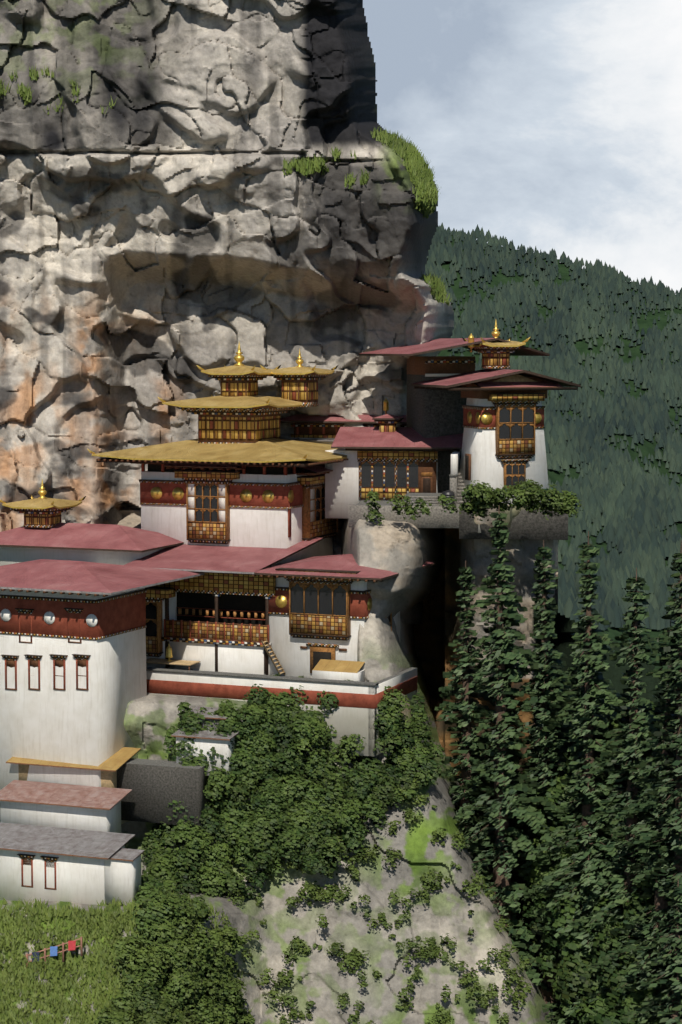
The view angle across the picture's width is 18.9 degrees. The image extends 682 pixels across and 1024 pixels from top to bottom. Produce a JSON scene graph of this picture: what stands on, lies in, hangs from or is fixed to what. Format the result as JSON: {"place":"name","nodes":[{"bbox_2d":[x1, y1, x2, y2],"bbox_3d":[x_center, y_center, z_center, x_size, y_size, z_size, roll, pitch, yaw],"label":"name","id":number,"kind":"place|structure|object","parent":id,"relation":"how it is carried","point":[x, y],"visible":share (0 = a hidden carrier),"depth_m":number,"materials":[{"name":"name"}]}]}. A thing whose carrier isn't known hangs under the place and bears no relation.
{"place":"outdoors","nodes":[
{"label":"outdoors","id":0,"kind":"place"},
{"bbox_2d":[0,890,252,1023],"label":"grass","id":1,"kind":"structure","parent":0,"point":[54,996],"depth_m":146.10,"materials":[{"name":"green plant"}]},
{"bbox_2d":[0,0,453,623],"bbox_3d":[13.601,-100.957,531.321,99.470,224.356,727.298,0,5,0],"label":"cliff","id":2,"kind":"structure","parent":0,"point":[166,226],"depth_m":183.64,"materials":[{"name":"grey stone"}]},
{"bbox_2d":[0,65,450,305],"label":"shoulder grass","id":3,"kind":"structure","parent":2,"relation":"on","point":[419,171],"depth_m":179.22,"materials":[{"name":"green plant"}]},
{"bbox_2d":[280,414,406,444],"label":"hall","id":4,"kind":"structure","parent":2,"relation":"on","point":[319,429],"depth_m":188.31,"materials":[{"name":"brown wood"}]},
{"bbox_2d":[0,510,554,1023],"bbox_3d":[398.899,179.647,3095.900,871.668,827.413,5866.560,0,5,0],"label":"cliff","id":5,"kind":"structure","parent":0,"point":[406,550],"depth_m":159.59,"materials":[{"name":"grey stone"}]},
{"bbox_2d":[0,559,204,823],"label":"temple building","id":6,"kind":"structure","parent":5,"relation":"on","point":[73,682],"depth_m":161.52,"materials":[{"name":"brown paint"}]},
{"bbox_2d":[0,706,238,968],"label":"outbuildings","id":7,"kind":"structure","parent":5,"relation":"on","point":[63,842],"depth_m":157.61,"materials":[{"name":"white paint"}]},
{"bbox_2d":[94,889,250,1023],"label":"shrubs","id":8,"kind":"object","parent":5,"relation":"on","point":[190,957],"visible":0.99,"depth_m":144.53,"materials":[{"name":"green plant"}]},
{"bbox_2d":[125,538,436,756],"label":"range","id":9,"kind":"structure","parent":5,"relation":"on","point":[234,623],"depth_m":168.22,"materials":[{"name":"white paint"}]},
{"bbox_2d":[0,479,183,565],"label":"hall","id":10,"kind":"structure","parent":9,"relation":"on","point":[43,532],"depth_m":177.76,"materials":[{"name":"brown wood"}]},
{"bbox_2d":[88,342,347,565],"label":"temple","id":11,"kind":"structure","parent":9,"relation":"on","point":[238,472],"depth_m":178.51,"materials":[{"name":"white paint"}]},
{"bbox_2d":[131,673,447,939],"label":"cliff shrubs","id":12,"kind":"object","parent":5,"relation":"on","point":[289,812],"depth_m":159.43,"materials":[{"name":"green plant"}]},
{"bbox_2d":[211,755,537,1023],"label":"shrubs","id":13,"kind":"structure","parent":5,"relation":"on","point":[355,955],"depth_m":157.68,"materials":[{"name":"green plant"}]},
{"bbox_2d":[325,399,462,517],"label":"shrine","id":14,"kind":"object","parent":5,"relation":"on","point":[387,459],"visible":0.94,"depth_m":179.39,"materials":[{"name":"white paint"}]},
{"bbox_2d":[349,449,567,539],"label":"terrace","id":15,"kind":"structure","parent":5,"relation":"on","point":[525,525],"depth_m":170.36,"materials":[{"name":"stone"}]},
{"bbox_2d":[363,479,583,524],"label":"terrace shrubs","id":16,"kind":"object","parent":15,"relation":"on","point":[482,498],"depth_m":164.41,"materials":[{"name":"green plant"}]},
{"bbox_2d":[359,321,580,532],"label":"tower","id":17,"kind":"structure","parent":5,"relation":"on","point":[491,413],"depth_m":171.70,"materials":[{"name":"white paint"}]},
{"bbox_2d":[413,505,665,1023],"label":"gorge wall","id":18,"kind":"structure","parent":5,"relation":"on","point":[435,632],"depth_m":176.93,"materials":[{"name":"grey stone"}]},
{"bbox_2d":[458,679,676,1023],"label":"understorey","id":19,"kind":"object","parent":5,"relation":"on","point":[567,961],"visible":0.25,"depth_m":160.65,"materials":[{"name":"green plant"}]},
{"bbox_2d":[363,0,681,291],"label":"sky","id":20,"kind":"structure","parent":0,"point":[546,125],"materials":[{"name":"white"}]},
{"bbox_2d":[427,235,681,662],"bbox_3d":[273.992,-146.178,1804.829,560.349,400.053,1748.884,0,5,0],"label":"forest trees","id":21,"kind":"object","parent":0,"point":[647,447],"depth_m":2081.12,"materials":[{"name":"green plant"}]},
{"bbox_2d":[425,223,681,629],"bbox_3d":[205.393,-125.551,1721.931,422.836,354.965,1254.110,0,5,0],"label":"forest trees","id":22,"kind":"object","parent":21,"relation":"on","point":[633,503],"visible":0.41,"depth_m":1945.28,"materials":[{"name":"green plant"}]}
]}

